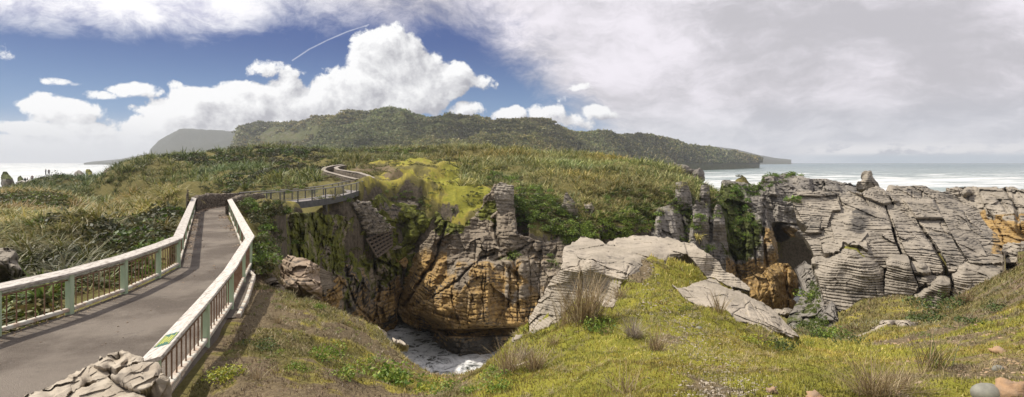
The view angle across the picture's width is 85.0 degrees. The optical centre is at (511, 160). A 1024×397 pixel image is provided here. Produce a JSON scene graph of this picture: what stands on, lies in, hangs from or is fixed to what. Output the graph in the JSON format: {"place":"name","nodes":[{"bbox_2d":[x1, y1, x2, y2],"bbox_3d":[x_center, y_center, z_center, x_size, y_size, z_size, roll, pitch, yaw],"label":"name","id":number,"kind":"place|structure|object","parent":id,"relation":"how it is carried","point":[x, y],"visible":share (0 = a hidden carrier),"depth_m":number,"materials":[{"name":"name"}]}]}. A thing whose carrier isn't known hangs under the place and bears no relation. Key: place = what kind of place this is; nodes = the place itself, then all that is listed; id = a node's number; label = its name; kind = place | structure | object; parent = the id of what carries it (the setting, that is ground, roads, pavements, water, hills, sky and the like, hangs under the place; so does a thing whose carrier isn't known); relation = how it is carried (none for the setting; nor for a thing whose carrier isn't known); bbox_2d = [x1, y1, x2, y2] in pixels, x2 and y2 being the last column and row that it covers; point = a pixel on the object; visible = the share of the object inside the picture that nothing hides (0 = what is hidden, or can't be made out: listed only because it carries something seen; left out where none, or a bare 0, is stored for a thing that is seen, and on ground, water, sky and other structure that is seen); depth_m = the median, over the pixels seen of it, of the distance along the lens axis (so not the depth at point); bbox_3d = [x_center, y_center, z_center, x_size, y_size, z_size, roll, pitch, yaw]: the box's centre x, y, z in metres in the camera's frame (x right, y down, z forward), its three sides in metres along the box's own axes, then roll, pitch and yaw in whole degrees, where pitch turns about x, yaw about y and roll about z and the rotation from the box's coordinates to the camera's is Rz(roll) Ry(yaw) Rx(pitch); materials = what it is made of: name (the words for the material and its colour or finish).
{"place":"outdoors","nodes":[
{"label":"outdoors","id":0,"kind":"place"},
{"bbox_2d":[0,206,247,396],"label":"path","id":1,"kind":"structure","parent":0,"point":[30,363],"depth_m":12.40,"materials":[{"name":"concrete"}]},
{"bbox_2d":[0,197,196,335],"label":"handrail fence","id":2,"kind":"object","parent":1,"relation":"on","point":[178,239],"visible":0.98,"depth_m":14.48,"materials":[{"name":"green paint"}]},
{"bbox_2d":[1,206,248,366],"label":"grit","id":3,"kind":"object","parent":1,"relation":"on","point":[194,227],"visible":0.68,"depth_m":25.67,"materials":[{"name":"grey gravel"}]},
{"bbox_2d":[143,199,254,388],"bbox_3d":[-11.717,3.336,23.475,1.595,1.427,33.518,0,0,-25],"label":"handrail fence","id":4,"kind":"object","parent":1,"relation":"on","point":[232,276],"visible":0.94,"depth_m":11.22,"materials":[{"name":"green paint"}]},
{"bbox_2d":[84,129,234,164],"bbox_3d":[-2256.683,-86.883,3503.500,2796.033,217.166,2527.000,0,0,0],"label":"hills","id":5,"kind":"structure","parent":0,"point":[194,139],"depth_m":3126.11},
{"bbox_2d":[369,193,441,268],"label":"mossy bank","id":6,"kind":"structure","parent":0,"point":[418,225],"depth_m":75.17,"materials":[{"name":"green plant"}]},
{"bbox_2d":[398,183,575,355],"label":"sea cliff","id":7,"kind":"structure","parent":0,"point":[466,290],"depth_m":66.29,"materials":[{"name":"brown stone"}]},
{"bbox_2d":[494,182,513,213],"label":"rock pinnacle","id":8,"kind":"object","parent":7,"relation":"on","point":[504,195],"visible":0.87,"depth_m":72.68,"materials":[{"name":"grey stone"}]},
{"bbox_2d":[234,109,759,169],"bbox_3d":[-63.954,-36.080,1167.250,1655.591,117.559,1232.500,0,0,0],"label":"hills","id":9,"kind":"structure","parent":0,"point":[299,133],"depth_m":937.09,"materials":[{"name":"green plant"}]},
{"bbox_2d":[229,106,763,163],"bbox_3d":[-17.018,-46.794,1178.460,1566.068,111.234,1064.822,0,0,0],"label":"forest","id":10,"kind":"object","parent":9,"relation":"on","point":[672,149],"visible":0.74,"depth_m":916.23,"materials":[{"name":"green plant"}]},
{"bbox_2d":[0,147,1023,396],"bbox_3d":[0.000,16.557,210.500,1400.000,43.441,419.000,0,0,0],"label":"ground","id":11,"kind":"structure","parent":0,"point":[448,199],"depth_m":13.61,"materials":[{"name":"green plant"}]},
{"bbox_2d":[1,172,13,186],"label":"sea stack","id":12,"kind":"object","parent":11,"relation":"on","point":[6,178],"visible":0.62,"depth_m":166.31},
{"bbox_2d":[0,247,21,282],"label":"rock","id":13,"kind":"object","parent":11,"relation":"on","point":[9,258],"visible":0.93,"depth_m":17.26,"materials":[{"name":"grey stone"}]},
{"bbox_2d":[5,262,97,310],"bbox_3d":[-13.108,3.457,15.650,2.476,1.241,2.332,0,0,0],"label":"flax clump","id":14,"kind":"object","parent":11,"relation":"on","point":[40,292],"visible":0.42,"depth_m":15.42,"materials":[{"name":"green plant"}]},
{"bbox_2d":[0,184,144,210],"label":"flax thicket","id":15,"kind":"object","parent":11,"relation":"on","point":[75,202],"visible":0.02,"depth_m":48.41,"materials":[{"name":"green plant"}]},
{"bbox_2d":[0,187,192,332],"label":"scrub","id":16,"kind":"object","parent":11,"relation":"on","point":[143,235],"visible":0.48,"depth_m":23.40,"materials":[{"name":"green plant"}]},
{"bbox_2d":[24,350,171,396],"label":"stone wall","id":17,"kind":"structure","parent":11,"relation":"on","point":[121,373],"depth_m":6.85,"materials":[{"name":"grey stone"}]},
{"bbox_2d":[0,179,206,332],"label":"flax thicket","id":18,"kind":"object","parent":11,"relation":"on","point":[49,259],"visible":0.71,"depth_m":23.28,"materials":[{"name":"green plant"}]},
{"bbox_2d":[193,193,244,211],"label":"stone wall","id":19,"kind":"structure","parent":11,"relation":"on","point":[210,200],"depth_m":44.10,"materials":[{"name":"grey stone"}]},
{"bbox_2d":[201,362,247,384],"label":"shrub","id":20,"kind":"object","parent":11,"relation":"on","point":[218,372],"visible":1,"depth_m":9.02,"materials":[{"name":"green plant"}]},
{"bbox_2d":[226,269,254,317],"bbox_3d":[-7.777,3.720,16.283,0.476,0.001,6.613,0,0,-20],"label":"verge strip","id":21,"kind":"object","parent":11,"relation":"on","point":[238,303],"visible":0.55,"depth_m":15.06,"materials":[{"name":"concrete"}]},
{"bbox_2d":[225,193,264,214],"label":"stone wall","id":22,"kind":"structure","parent":11,"relation":"on","point":[256,196],"depth_m":42.14,"materials":[{"name":"grey stone"}]},
{"bbox_2d":[236,270,255,317],"bbox_3d":[-7.550,3.730,15.983,0.247,0.160,5.753,0,0,-23],"label":"edging board","id":23,"kind":"object","parent":11,"relation":"on","point":[247,297],"visible":0.89,"depth_m":15.22,"materials":[{"name":"beige wood"}]},
{"bbox_2d":[239,336,279,350],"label":"shrub","id":24,"kind":"object","parent":11,"relation":"on","point":[264,343],"visible":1,"depth_m":11.35,"materials":[{"name":"green plant"}]},
{"bbox_2d":[264,277,285,290],"bbox_3d":[-8.238,4.640,19.515,0.803,1.236,2.201,0,0,-24],"label":"rock","id":25,"kind":"object","parent":11,"relation":"on","point":[274,281],"visible":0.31,"depth_m":18.84,"materials":[{"name":"grey stone"}]},
{"bbox_2d":[280,255,321,301],"bbox_3d":[-8.239,4.836,21.739,1.473,2.438,4.142,0,0,-22],"label":"boulder","id":26,"kind":"object","parent":11,"relation":"on","point":[300,276],"visible":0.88,"depth_m":20.54,"materials":[{"name":"beige stone"}]},
{"bbox_2d":[239,180,362,214],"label":"footbridge","id":27,"kind":"object","parent":11,"relation":"on","point":[305,202],"visible":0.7,"depth_m":54.46,"materials":[{"name":"concrete"}]},
{"bbox_2d":[307,341,349,361],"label":"shrub","id":28,"kind":"object","parent":11,"relation":"on","point":[314,348],"visible":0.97,"depth_m":11.52,"materials":[{"name":"green plant"}]},
{"bbox_2d":[261,212,415,331],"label":"gorge wall","id":29,"kind":"structure","parent":11,"relation":"on","point":[364,289],"depth_m":60.06,"materials":[{"name":"stone"}]},
{"bbox_2d":[321,164,357,182],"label":"stone wall","id":30,"kind":"structure","parent":11,"relation":"on","point":[329,170],"depth_m":83.88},
{"bbox_2d":[198,175,483,274],"bbox_3d":[-13.182,6.681,62.359,36.972,9.274,80.583,0,0,-30],"label":"scrub","id":31,"kind":"object","parent":11,"relation":"on","point":[265,257],"visible":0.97,"depth_m":37.33,"materials":[{"name":"green plant"}]},
{"bbox_2d":[317,360,369,381],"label":"shrub","id":32,"kind":"object","parent":11,"relation":"on","point":[346,369],"visible":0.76,"depth_m":10.60,"materials":[{"name":"green plant"}]},
{"bbox_2d":[334,165,375,178],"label":"stone wall","id":33,"kind":"structure","parent":11,"relation":"on","point":[346,172],"depth_m":86.75,"materials":[{"name":"grey stone"}]},
{"bbox_2d":[0,143,718,238],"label":"scrub","id":34,"kind":"object","parent":11,"relation":"on","point":[281,161],"visible":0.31,"depth_m":128.07,"materials":[{"name":"green plant"}]},
{"bbox_2d":[0,141,719,229],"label":"flax thicket","id":35,"kind":"object","parent":11,"relation":"on","point":[506,157],"visible":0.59,"depth_m":111.01,"materials":[{"name":"green plant"}]},
{"bbox_2d":[351,200,394,233],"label":"rubble","id":36,"kind":"object","parent":11,"relation":"on","point":[367,213],"visible":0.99,"depth_m":65.45,"materials":[{"name":"grey stone"}]},
{"bbox_2d":[365,228,392,257],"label":"crib wall","id":37,"kind":"structure","parent":11,"relation":"on","point":[381,244],"depth_m":67.90,"materials":[{"name":"grey concrete"}]},
{"bbox_2d":[361,357,432,391],"bbox_3d":[-2.506,4.496,11.726,1.647,0.516,1.220,0,0,41],"label":"shrub","id":38,"kind":"object","parent":11,"relation":"on","point":[396,375],"visible":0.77,"depth_m":11.72,"materials":[{"name":"green plant"}]},
{"bbox_2d":[392,338,408,351],"bbox_3d":[-4.028,6.680,20.185,0.592,0.755,1.640,0,0,-12],"label":"rock","id":39,"kind":"object","parent":11,"relation":"on","point":[402,345],"visible":0.86,"depth_m":19.89,"materials":[{"name":"stone"}]},
{"bbox_2d":[354,156,493,234],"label":"scrub","id":40,"kind":"object","parent":11,"relation":"on","point":[395,162],"visible":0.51,"depth_m":99.19,"materials":[{"name":"green plant"}]},
{"bbox_2d":[426,373,468,395],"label":"shrub","id":41,"kind":"object","parent":11,"relation":"on","point":[446,384],"visible":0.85,"depth_m":9.41,"materials":[{"name":"green plant"}]},
{"bbox_2d":[476,369,524,393],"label":"shrub","id":42,"kind":"object","parent":11,"relation":"on","point":[498,385],"visible":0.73,"depth_m":6.88,"materials":[{"name":"green plant"}]},
{"bbox_2d":[474,333,530,375],"bbox_3d":[-0.071,2.636,7.623,1.021,0.531,1.068,0,0,29],"label":"rush tuft","id":43,"kind":"object","parent":11,"relation":"on","point":[506,364],"visible":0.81,"depth_m":7.64,"materials":[{"name":"beige plant"}]},
{"bbox_2d":[509,337,556,372],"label":"rush tuft","id":44,"kind":"object","parent":11,"relation":"on","point":[532,359],"visible":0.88,"depth_m":7.37,"materials":[{"name":"beige plant"}]},
{"bbox_2d":[547,290,585,326],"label":"rush tuft","id":45,"kind":"object","parent":11,"relation":"on","point":[563,317],"visible":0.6,"depth_m":10.65,"materials":[{"name":"beige plant"}]},
{"bbox_2d":[561,192,577,217],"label":"rock pinnacle","id":46,"kind":"object","parent":11,"relation":"on","point":[567,198],"visible":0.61,"depth_m":75.82,"materials":[{"name":"grey stone"}]},
{"bbox_2d":[537,259,626,325],"bbox_3d":[1.268,2.339,10.013,2.040,1.128,1.825,0,0,17],"label":"rush tuft","id":47,"kind":"object","parent":11,"relation":"on","point":[582,310],"visible":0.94,"depth_m":9.96,"materials":[{"name":"beige plant"}]},
{"bbox_2d":[579,313,617,334],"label":"shrub","id":48,"kind":"object","parent":11,"relation":"on","point":[599,323],"visible":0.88,"depth_m":9.48,"materials":[{"name":"green plant"}]},
{"bbox_2d":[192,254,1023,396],"bbox_3d":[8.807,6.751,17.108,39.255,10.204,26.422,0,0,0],"label":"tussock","id":49,"kind":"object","parent":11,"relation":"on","point":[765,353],"visible":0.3,"depth_m":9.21,"materials":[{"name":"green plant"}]},
{"bbox_2d":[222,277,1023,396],"bbox_3d":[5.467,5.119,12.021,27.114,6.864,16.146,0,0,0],"label":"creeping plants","id":50,"kind":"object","parent":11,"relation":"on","point":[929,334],"visible":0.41,"depth_m":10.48,"materials":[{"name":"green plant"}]},
{"bbox_2d":[590,352,666,394],"bbox_3d":[0.973,1.831,4.723,0.670,0.376,0.806,0,0,-17],"label":"rush tuft","id":51,"kind":"object","parent":11,"relation":"on","point":[626,388],"visible":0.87,"depth_m":4.78,"materials":[{"name":"beige plant"}]},
{"bbox_2d":[614,315,648,339],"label":"rush tuft","id":52,"kind":"object","parent":11,"relation":"on","point":[633,332],"visible":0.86,"depth_m":8.51,"materials":[{"name":"beige plant"}]},
{"bbox_2d":[556,171,719,219],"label":"flax thicket","id":53,"kind":"object","parent":11,"relation":"on","point":[632,190],"visible":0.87,"depth_m":84.73,"materials":[{"name":"green plant"}]},
{"bbox_2d":[529,235,750,331],"bbox_3d":[4.473,4.296,18.215,6.040,3.152,9.972,0,0,21],"label":"pancake outcrop","id":54,"kind":"object","parent":11,"relation":"on","point":[619,257],"visible":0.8,"depth_m":16.52,"materials":[{"name":"stone"}]},
{"bbox_2d":[482,170,803,268],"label":"scrub","id":55,"kind":"object","parent":11,"relation":"on","point":[532,216],"visible":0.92,"depth_m":75.36,"materials":[{"name":"green plant"}]},
{"bbox_2d":[633,325,685,351],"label":"rush tuft","id":56,"kind":"object","parent":11,"relation":"on","point":[659,346],"visible":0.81,"depth_m":7.07,"materials":[{"name":"beige plant"}]},
{"bbox_2d":[692,168,704,181],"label":"rock pinnacle","id":57,"kind":"object","parent":11,"relation":"on","point":[699,172],"visible":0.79,"depth_m":120.82,"materials":[{"name":"grey stone"}]},
{"bbox_2d":[626,261,792,396],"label":"gravel","id":58,"kind":"structure","parent":11,"relation":"on","point":[719,389],"depth_m":5.93,"materials":[{"name":"stone"}]},
{"bbox_2d":[706,287,731,313],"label":"rush tuft","id":59,"kind":"object","parent":11,"relation":"on","point":[717,307],"visible":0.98,"depth_m":10.75,"materials":[{"name":"beige plant"}]},
{"bbox_2d":[672,278,798,341],"bbox_3d":[5.107,3.722,13.192,2.665,1.566,5.363,0,0,0],"label":"pancake outcrop","id":60,"kind":"object","parent":11,"relation":"on","point":[754,310],"visible":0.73,"depth_m":12.19,"materials":[{"name":"stone"}]},
{"bbox_2d":[739,332,775,346],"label":"shrub","id":61,"kind":"object","parent":11,"relation":"on","point":[753,341],"visible":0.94,"depth_m":9.17,"materials":[{"name":"green plant"}]},
{"bbox_2d":[742,262,798,309],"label":"ochre buttress","id":62,"kind":"structure","parent":11,"relation":"on","point":[772,286],"depth_m":74.65,"materials":[{"name":"brown stone"}]},
{"bbox_2d":[763,335,798,351],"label":"shrub","id":63,"kind":"object","parent":11,"relation":"on","point":[779,344],"visible":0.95,"depth_m":9.30,"materials":[{"name":"green plant"}]},
{"bbox_2d":[773,308,792,317],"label":"boulder","id":64,"kind":"object","parent":11,"relation":"on","point":[785,312],"visible":0.59,"depth_m":60.60,"materials":[{"name":"grey stone"}]},
{"bbox_2d":[792,325,830,337],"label":"shrub","id":65,"kind":"object","parent":11,"relation":"on","point":[817,335],"visible":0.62,"depth_m":21.68,"materials":[{"name":"green plant"}]},
{"bbox_2d":[787,260,837,328],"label":"channel rock","id":66,"kind":"object","parent":11,"relation":"on","point":[800,312],"visible":0.6,"depth_m":52.71,"materials":[{"name":"grey stone"}]},
{"bbox_2d":[811,246,883,312],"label":"pancake block","id":67,"kind":"structure","parent":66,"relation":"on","point":[847,277],"depth_m":50.13,"materials":[{"name":"grey stone"}]},
{"bbox_2d":[795,280,832,329],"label":"scrub","id":68,"kind":"object","parent":11,"relation":"on","point":[816,318],"visible":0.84,"depth_m":50.14,"materials":[{"name":"green plant"}]},
{"bbox_2d":[810,325,850,338],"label":"shrub","id":69,"kind":"object","parent":11,"relation":"on","point":[834,329],"visible":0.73,"depth_m":21.56,"materials":[{"name":"green plant"}]},
{"bbox_2d":[826,329,870,344],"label":"shrub","id":70,"kind":"object","parent":11,"relation":"on","point":[854,336],"visible":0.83,"depth_m":11.40,"materials":[{"name":"green plant"}]},
{"bbox_2d":[856,171,879,192],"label":"sea stack","id":71,"kind":"object","parent":11,"relation":"on","point":[867,181],"visible":0.75,"depth_m":85.07,"materials":[{"name":"grey stone"}]},
{"bbox_2d":[816,347,924,396],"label":"rush tuft","id":72,"kind":"object","parent":11,"relation":"on","point":[874,388],"visible":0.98,"depth_m":4.11,"materials":[{"name":"beige plant"}]},
{"bbox_2d":[858,320,918,336],"bbox_3d":[10.641,5.068,16.015,1.618,1.944,4.687,0,0,40],"label":"rock","id":73,"kind":"object","parent":11,"relation":"on","point":[897,322],"visible":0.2,"depth_m":15.28,"materials":[{"name":"stone"}]},
{"bbox_2d":[792,186,1014,296],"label":"pancake rock","id":74,"kind":"object","parent":11,"relation":"on","point":[919,205],"visible":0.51,"depth_m":64.03,"materials":[{"name":"grey stone"}]},
{"bbox_2d":[795,191,840,229],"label":"pancake block","id":75,"kind":"structure","parent":74,"relation":"on","point":[824,208],"depth_m":64.91,"materials":[{"name":"grey stone"}]},
{"bbox_2d":[820,234,867,256],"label":"pancake block","id":76,"kind":"structure","parent":74,"relation":"on","point":[830,247],"depth_m":54.99,"materials":[{"name":"grey stone"}]},
{"bbox_2d":[830,205,899,270],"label":"pancake block","id":77,"kind":"structure","parent":74,"relation":"on","point":[880,234],"depth_m":56.62,"materials":[{"name":"grey stone"}]},
{"bbox_2d":[884,254,918,296],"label":"pancake block","id":78,"kind":"structure","parent":74,"relation":"on","point":[899,278],"depth_m":49.30,"materials":[{"name":"grey stone"}]},
{"bbox_2d":[890,205,942,275],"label":"pancake block","id":79,"kind":"structure","parent":74,"relation":"on","point":[918,251],"depth_m":54.60,"materials":[{"name":"grey stone"}]},
{"bbox_2d":[911,261,931,278],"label":"pancake block","id":80,"kind":"structure","parent":74,"relation":"on","point":[921,269],"depth_m":50.00,"materials":[{"name":"grey stone"}]},
{"bbox_2d":[916,273,936,289],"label":"pancake block","id":81,"kind":"structure","parent":74,"relation":"on","point":[923,282],"depth_m":49.09,"materials":[{"name":"grey stone"}]},
{"bbox_2d":[914,275,951,307],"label":"pancake block","id":82,"kind":"structure","parent":74,"relation":"on","point":[942,282],"depth_m":47.39,"materials":[{"name":"grey stone"}]},
{"bbox_2d":[921,223,965,275],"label":"pancake block","id":83,"kind":"structure","parent":74,"relation":"on","point":[948,249],"depth_m":53.15,"materials":[{"name":"grey stone"}]},
{"bbox_2d":[935,201,1000,264],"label":"pancake block","id":84,"kind":"structure","parent":74,"relation":"on","point":[967,241],"depth_m":56.99,"materials":[{"name":"grey stone"}]},
{"bbox_2d":[951,261,1008,296],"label":"pancake block","id":85,"kind":"structure","parent":74,"relation":"on","point":[966,275],"depth_m":48.02,"materials":[{"name":"grey stone"}]},
{"bbox_2d":[869,347,956,396],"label":"rush tuft","id":86,"kind":"object","parent":11,"relation":"on","point":[907,384],"visible":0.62,"depth_m":4.32,"materials":[{"name":"beige plant"}]},
{"bbox_2d":[907,311,947,322],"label":"shrub","id":87,"kind":"object","parent":11,"relation":"on","point":[930,318],"visible":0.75,"depth_m":25.06,"materials":[{"name":"green plant"}]},
{"bbox_2d":[890,318,968,372],"bbox_3d":[3.884,1.762,5.201,0.650,0.476,0.687,0,0,-26],"label":"rush tuft","id":88,"kind":"object","parent":11,"relation":"on","point":[929,364],"visible":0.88,"depth_m":5.26,"materials":[{"name":"beige plant"}]},
{"bbox_2d":[901,325,971,370],"bbox_3d":[4.184,1.865,5.542,0.467,0.459,0.632,0,0,-29],"label":"sedge","id":89,"kind":"object","parent":11,"relation":"on","point":[937,363],"visible":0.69,"depth_m":5.52,"materials":[{"name":"brown plant"}]},
{"bbox_2d":[902,289,971,312],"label":"shrub","id":90,"kind":"object","parent":11,"relation":"on","point":[927,303],"visible":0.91,"depth_m":29.81,"materials":[{"name":"green plant"}]},
{"bbox_2d":[884,316,1023,393],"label":"gravel","id":91,"kind":"structure","parent":11,"relation":"on","point":[956,342],"depth_m":5.71,"materials":[{"name":"stone"}]},
{"bbox_2d":[953,286,980,304],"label":"rush tuft","id":92,"kind":"object","parent":11,"relation":"on","point":[966,296],"visible":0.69,"depth_m":29.94,"materials":[{"name":"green plant"}]},
{"bbox_2d":[954,314,991,324],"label":"shrub","id":93,"kind":"object","parent":11,"relation":"on","point":[966,319],"visible":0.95,"depth_m":10.73,"materials":[{"name":"green plant"}]},
{"bbox_2d":[970,383,999,396],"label":"stone","id":94,"kind":"object","parent":11,"relation":"on","point":[984,390],"visible":0.85,"depth_m":3.99,"materials":[{"name":"grey stone"}]},
{"bbox_2d":[980,298,1010,311],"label":"shrub","id":95,"kind":"object","parent":11,"relation":"on","point":[993,305],"visible":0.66,"depth_m":20.52,"materials":[{"name":"green plant"}]},
{"bbox_2d":[995,377,1023,396],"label":"stone","id":96,"kind":"object","parent":11,"relation":"on","point":[1007,387],"visible":0.94,"depth_m":3.93,"materials":[{"name":"brown stone"}]},
{"bbox_2d":[1002,257,1016,268],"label":"rock slab","id":97,"kind":"object","parent":11,"relation":"on","point":[1011,262],"visible":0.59,"depth_m":47.72,"materials":[{"name":"grey stone"}]},
{"bbox_2d":[1001,241,1023,257],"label":"rock slab","id":98,"kind":"object","parent":11,"relation":"on","point":[1010,249],"visible":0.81,"depth_m":50.72,"materials":[{"name":"grey stone"}]},
{"bbox_2d":[0,163,1023,374],"bbox_3d":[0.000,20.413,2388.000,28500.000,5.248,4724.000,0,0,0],"label":"sea","id":99,"kind":"structure","parent":0,"point":[425,350],"depth_m":776.06,"materials":[{"name":"liquid"}]},
{"bbox_2d":[0,0,1023,162],"label":"sky","id":100,"kind":"structure","parent":0,"point":[82,81],"materials":[{"name":"white"}]},
{"bbox_2d":[717,147,790,163],"bbox_3d":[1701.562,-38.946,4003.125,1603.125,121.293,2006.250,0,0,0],"label":"hills","id":101,"kind":"structure","parent":0,"point":[768,160],"depth_m":3866.25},
{"bbox_2d":[649,174,859,280],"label":"karst cliff","id":102,"kind":"structure","parent":0,"point":[772,211],"depth_m":85.71,"materials":[{"name":"grey stone"}]},
{"bbox_2d":[676,181,691,210],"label":"rock pinnacle","id":103,"kind":"object","parent":102,"relation":"on","point":[683,193],"visible":0.89,"depth_m":82.64,"materials":[{"name":"grey stone"}]},
{"bbox_2d":[692,200,709,242],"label":"rock pinnacle","id":104,"kind":"object","parent":102,"relation":"on","point":[699,207],"visible":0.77,"depth_m":78.62,"materials":[{"name":"grey stone"}]},
{"bbox_2d":[700,184,709,206],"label":"rock pinnacle","id":105,"kind":"object","parent":102,"relation":"on","point":[704,189],"visible":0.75,"depth_m":86.49,"materials":[{"name":"grey stone"}]},
{"bbox_2d":[712,204,728,252],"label":"rock pinnacle","id":106,"kind":"object","parent":102,"relation":"on","point":[719,232],"visible":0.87,"depth_m":78.81,"materials":[{"name":"grey stone"}]},
{"bbox_2d":[946,186,1023,243],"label":"coastal headland","id":107,"kind":"structure","parent":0,"point":[1001,210],"depth_m":80.74,"materials":[{"name":"grey stone"}]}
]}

